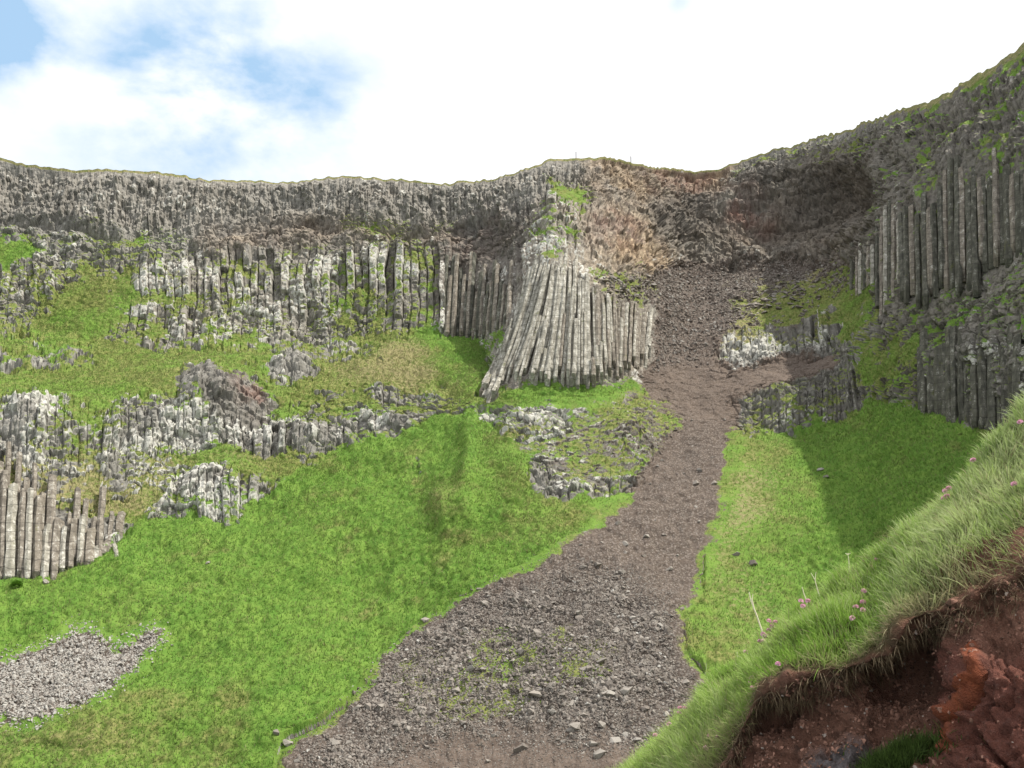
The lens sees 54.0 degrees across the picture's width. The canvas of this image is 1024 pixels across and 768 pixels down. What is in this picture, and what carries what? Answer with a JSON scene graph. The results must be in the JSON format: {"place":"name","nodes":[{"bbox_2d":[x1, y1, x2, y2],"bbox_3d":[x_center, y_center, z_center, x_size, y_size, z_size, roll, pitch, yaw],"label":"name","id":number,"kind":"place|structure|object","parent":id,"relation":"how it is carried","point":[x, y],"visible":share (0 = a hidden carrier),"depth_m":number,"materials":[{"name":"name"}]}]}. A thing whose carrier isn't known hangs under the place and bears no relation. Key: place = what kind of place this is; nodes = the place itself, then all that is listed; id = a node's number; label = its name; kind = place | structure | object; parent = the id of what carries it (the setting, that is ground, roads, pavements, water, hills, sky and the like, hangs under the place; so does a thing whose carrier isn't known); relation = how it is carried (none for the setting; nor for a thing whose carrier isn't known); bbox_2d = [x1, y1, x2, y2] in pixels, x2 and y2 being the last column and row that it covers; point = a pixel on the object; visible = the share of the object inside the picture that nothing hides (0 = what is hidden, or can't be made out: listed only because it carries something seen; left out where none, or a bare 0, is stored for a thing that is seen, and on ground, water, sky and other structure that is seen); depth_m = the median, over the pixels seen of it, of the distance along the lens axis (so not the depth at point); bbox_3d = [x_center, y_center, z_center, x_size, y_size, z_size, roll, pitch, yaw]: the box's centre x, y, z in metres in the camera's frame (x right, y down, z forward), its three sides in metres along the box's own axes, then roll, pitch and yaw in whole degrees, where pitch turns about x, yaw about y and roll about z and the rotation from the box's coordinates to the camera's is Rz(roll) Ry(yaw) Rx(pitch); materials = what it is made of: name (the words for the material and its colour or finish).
{"place":"outdoors","nodes":[
{"label":"outdoors","id":0,"kind":"place"},
{"bbox_2d":[278,420,739,767],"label":"scree slope","id":1,"kind":"structure","parent":0,"point":[716,501],"depth_m":70.16,"materials":[{"name":"grey gravel"}]},
{"bbox_2d":[283,739,292,746],"bbox_3d":[-13.604,21.985,61.489,0.913,0.366,0.506,19,-8,-26],"label":"boulder","id":2,"kind":"object","parent":1,"relation":"on","point":[287,743],"visible":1,"depth_m":61.29,"materials":[{"name":"stone"}]},
{"bbox_2d":[332,739,339,744],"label":"boulder","id":3,"kind":"object","parent":1,"relation":"on","point":[335,742],"visible":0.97,"depth_m":60.70,"materials":[{"name":"stone"}]},
{"bbox_2d":[365,702,371,709],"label":"boulder","id":4,"kind":"object","parent":1,"relation":"on","point":[368,705],"visible":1,"depth_m":63.49,"materials":[{"name":"stone"}]},
{"bbox_2d":[392,719,401,726],"bbox_3d":[-7.029,20.937,61.861,0.666,0.471,0.656,20,-20,-11],"label":"boulder","id":5,"kind":"object","parent":1,"relation":"on","point":[395,723],"visible":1,"depth_m":61.70,"materials":[{"name":"stone"}]},
{"bbox_2d":[421,617,428,622],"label":"boulder","id":6,"kind":"object","parent":1,"relation":"on","point":[425,619],"visible":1,"depth_m":71.83,"materials":[{"name":"stone"}]},
{"bbox_2d":[451,687,459,692],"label":"boulder","id":7,"kind":"object","parent":1,"relation":"on","point":[456,689],"visible":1,"depth_m":63.70,"materials":[{"name":"stone"}]},
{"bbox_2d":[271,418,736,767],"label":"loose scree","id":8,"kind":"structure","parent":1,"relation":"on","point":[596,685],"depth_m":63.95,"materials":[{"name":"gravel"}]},
{"bbox_2d":[513,743,528,753],"bbox_3d":[0.462,21.237,58.393,0.891,0.568,0.879,-15,-13,-36],"label":"boulder","id":9,"kind":"object","parent":1,"relation":"on","point":[521,747],"visible":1,"depth_m":58.16,"materials":[{"name":"stone"}]},
{"bbox_2d":[518,649,524,654],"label":"boulder","id":10,"kind":"object","parent":1,"relation":"on","point":[521,651],"visible":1,"depth_m":65.46,"materials":[{"name":"stone"}]},
{"bbox_2d":[528,690,542,697],"bbox_3d":[1.474,19.152,62.075,0.951,0.622,1.016,-1,-10,6],"label":"boulder","id":11,"kind":"object","parent":1,"relation":"on","point":[537,694],"visible":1,"depth_m":61.68,"materials":[{"name":"stone"}]},
{"bbox_2d":[554,668,561,673],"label":"boulder","id":12,"kind":"object","parent":1,"relation":"on","point":[558,670],"visible":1,"depth_m":63.05,"materials":[{"name":"stone"}]},
{"bbox_2d":[570,722,579,729],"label":"boulder","id":13,"kind":"object","parent":1,"relation":"on","point":[575,725],"visible":1,"depth_m":58.38,"materials":[{"name":"stone"}]},
{"bbox_2d":[574,615,583,619],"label":"boulder","id":14,"kind":"object","parent":1,"relation":"on","point":[578,617],"visible":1,"depth_m":67.76,"materials":[{"name":"stone"}]},
{"bbox_2d":[590,741,598,745],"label":"boulder","id":15,"kind":"object","parent":1,"relation":"on","point":[592,743],"visible":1,"depth_m":57.02,"materials":[{"name":"stone"}]},
{"bbox_2d":[593,749,606,758],"bbox_3d":[4.899,20.791,56.481,0.848,0.394,0.645,-23,-4,25],"label":"boulder","id":16,"kind":"object","parent":1,"relation":"on","point":[599,753],"visible":1,"depth_m":56.29,"materials":[{"name":"stone"}]},
{"bbox_2d":[595,619,604,625],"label":"boulder","id":17,"kind":"object","parent":1,"relation":"on","point":[599,622],"visible":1,"depth_m":66.53,"materials":[{"name":"stone"}]},
{"bbox_2d":[596,658,605,662],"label":"boulder","id":18,"kind":"object","parent":1,"relation":"on","point":[600,660],"visible":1,"depth_m":63.26,"materials":[{"name":"stone"}]},
{"bbox_2d":[598,721,605,727],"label":"boulder","id":19,"kind":"object","parent":1,"relation":"on","point":[601,724],"visible":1,"depth_m":58.41,"materials":[{"name":"stone"}]},
{"bbox_2d":[599,690,615,696],"bbox_3d":[5.813,18.758,60.744,1.125,0.530,0.663,-4,-11,20],"label":"boulder","id":20,"kind":"object","parent":1,"relation":"on","point":[610,693],"visible":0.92,"depth_m":60.59,"materials":[{"name":"stone"}]},
{"bbox_2d":[609,737,621,743],"bbox_3d":[5.978,20.438,57.552,0.973,0.469,0.616,6,-12,-30],"label":"boulder","id":21,"kind":"object","parent":1,"relation":"on","point":[615,739],"visible":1,"depth_m":57.36,"materials":[{"name":"stone"}]},
{"bbox_2d":[620,686,632,694],"bbox_3d":[6.978,18.565,60.923,0.877,0.351,0.486,-17,12,-24],"label":"boulder","id":22,"kind":"object","parent":1,"relation":"on","point":[625,691],"visible":1,"depth_m":60.76,"materials":[{"name":"stone"}]},
{"bbox_2d":[641,706,648,710],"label":"boulder","id":23,"kind":"object","parent":1,"relation":"on","point":[643,708],"visible":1,"depth_m":59.34,"materials":[{"name":"stone"}]},
{"bbox_2d":[647,726,655,732],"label":"boulder","id":24,"kind":"object","parent":1,"relation":"on","point":[650,729],"visible":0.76,"depth_m":57.66,"materials":[{"name":"stone"}]},
{"bbox_2d":[0,190,1023,767],"bbox_3d":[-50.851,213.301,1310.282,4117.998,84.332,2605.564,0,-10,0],"label":"hillside","id":25,"kind":"structure","parent":0,"point":[546,413],"depth_m":77.94,"materials":[{"name":"green plant"}]},
{"bbox_2d":[9,579,22,586],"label":"bush","id":26,"kind":"object","parent":25,"relation":"on","point":[15,582],"visible":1,"depth_m":78.22,"materials":[{"name":"green plant"}]},
{"bbox_2d":[0,622,166,726],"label":"scree patch","id":27,"kind":"object","parent":25,"relation":"on","point":[136,637],"visible":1,"depth_m":70.41,"materials":[{"name":"grey gravel"}]},
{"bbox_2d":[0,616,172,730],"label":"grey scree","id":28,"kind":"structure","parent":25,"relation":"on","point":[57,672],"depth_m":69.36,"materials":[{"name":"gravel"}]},
{"bbox_2d":[273,729,278,735],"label":"boulder","id":29,"kind":"object","parent":25,"relation":"on","point":[276,731],"visible":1,"depth_m":61.29,"materials":[{"name":"stone"}]},
{"bbox_2d":[749,560,757,565],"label":"boulder","id":30,"kind":"object","parent":25,"relation":"on","point":[753,562],"visible":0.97,"depth_m":74.82,"materials":[{"name":"stone"}]},
{"bbox_2d":[0,42,1023,576],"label":"cliff","id":31,"kind":"structure","parent":0,"point":[814,198],"depth_m":120.07,"materials":[{"name":"grey stone"}]},
{"bbox_2d":[0,441,125,580],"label":"column row","id":32,"kind":"object","parent":31,"relation":"attached to","point":[33,541],"visible":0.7,"depth_m":83.52,"materials":[{"name":"grey stone"}]},
{"bbox_2d":[171,456,274,531],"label":"rock outcrop","id":33,"kind":"object","parent":31,"relation":"attached to","point":[209,482],"visible":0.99,"depth_m":90.36,"materials":[{"name":"grey stone"}]},
{"bbox_2d":[174,356,272,443],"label":"rock outcrop","id":34,"kind":"object","parent":31,"relation":"on","point":[236,398],"visible":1,"depth_m":100.94,"materials":[{"name":"grey stone"}]},
{"bbox_2d":[225,413,351,459],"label":"rock outcrop","id":35,"kind":"object","parent":31,"relation":"on","point":[274,436],"visible":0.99,"depth_m":97.68,"materials":[{"name":"grey stone"}]},
{"bbox_2d":[264,339,317,384],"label":"rock outcrop","id":36,"kind":"object","parent":31,"relation":"on","point":[294,364],"visible":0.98,"depth_m":110.47,"materials":[{"name":"grey stone"}]},
{"bbox_2d":[340,404,450,437],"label":"rock outcrop","id":37,"kind":"object","parent":31,"relation":"on","point":[370,419],"visible":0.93,"depth_m":100.37,"materials":[{"name":"grey stone"}]},
{"bbox_2d":[362,381,447,409],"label":"rock outcrop","id":38,"kind":"object","parent":31,"relation":"on","point":[381,393],"visible":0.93,"depth_m":106.09,"materials":[{"name":"grey stone"}]},
{"bbox_2d":[441,251,514,341],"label":"column row","id":39,"kind":"object","parent":31,"relation":"on","point":[463,307],"visible":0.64,"depth_m":120.55,"materials":[{"name":"grey stone"}]},
{"bbox_2d":[479,250,653,402],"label":"column fan","id":40,"kind":"object","parent":31,"relation":"attached to","point":[559,329],"depth_m":104.39},
{"bbox_2d":[352,250,854,694],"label":"hillside rubble","id":41,"kind":"object","parent":31,"relation":"on","point":[675,312],"visible":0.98,"depth_m":119.94,"materials":[{"name":"gravel"}]},
{"bbox_2d":[708,294,863,372],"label":"rock outcrop","id":42,"kind":"object","parent":31,"relation":"on","point":[761,349],"visible":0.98,"depth_m":109.14,"materials":[{"name":"grey stone"}]},
{"bbox_2d":[735,347,876,436],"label":"rock outcrop","id":43,"kind":"object","parent":31,"relation":"on","point":[812,381],"visible":1,"depth_m":97.90,"materials":[{"name":"grey stone"}]},
{"bbox_2d":[849,200,898,319],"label":"column row","id":44,"kind":"object","parent":31,"relation":"on","point":[882,261],"visible":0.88,"depth_m":105.56,"materials":[{"name":"grey stone"}]},
{"bbox_2d":[898,147,1023,309],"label":"column row","id":45,"kind":"object","parent":31,"relation":"on","point":[970,234],"visible":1,"depth_m":91.83,"materials":[{"name":"grey stone"}]},
{"bbox_2d":[917,324,1023,431],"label":"column row","id":46,"kind":"object","parent":31,"relation":"on","point":[952,404],"visible":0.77,"depth_m":81.66,"materials":[{"name":"grey stone"}]},
{"bbox_2d":[0,0,1023,183],"label":"sky","id":47,"kind":"structure","parent":0,"point":[274,91],"materials":[{"name":"white"}]},
{"bbox_2d":[607,390,1023,767],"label":"bank grass","id":48,"kind":"structure","parent":0,"point":[677,745],"depth_m":4.13,"materials":[{"name":"green plant"}]},
{"bbox_2d":[695,410,1023,767],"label":"earth bank","id":49,"kind":"structure","parent":0,"point":[978,692],"depth_m":3.60,"materials":[{"name":"brown soil"}]},
{"bbox_2d":[749,592,763,644],"bbox_3d":[1.156,1.121,4.754,0.064,0.268,0.008,0,-10,0],"label":"dry stalk","id":50,"kind":"object","parent":49,"relation":"on","point":[752,603],"visible":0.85,"depth_m":4.76,"materials":[{"name":"beige plant"}]},
{"bbox_2d":[706,536,1023,767],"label":"turf roots","id":51,"kind":"object","parent":49,"relation":"on","point":[900,645],"visible":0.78,"depth_m":3.84,"materials":[{"name":"brown plant"}]},
{"bbox_2d":[720,576,1023,767],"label":"earth crumbs","id":52,"kind":"object","parent":49,"relation":"on","point":[891,712],"visible":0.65,"depth_m":3.84,"materials":[{"name":"brown soil"}]},
{"bbox_2d":[843,705,985,767],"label":"grass tuft","id":53,"kind":"object","parent":49,"relation":"on","point":[900,752],"visible":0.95,"depth_m":3.46,"materials":[{"name":"green plant"}]}
]}

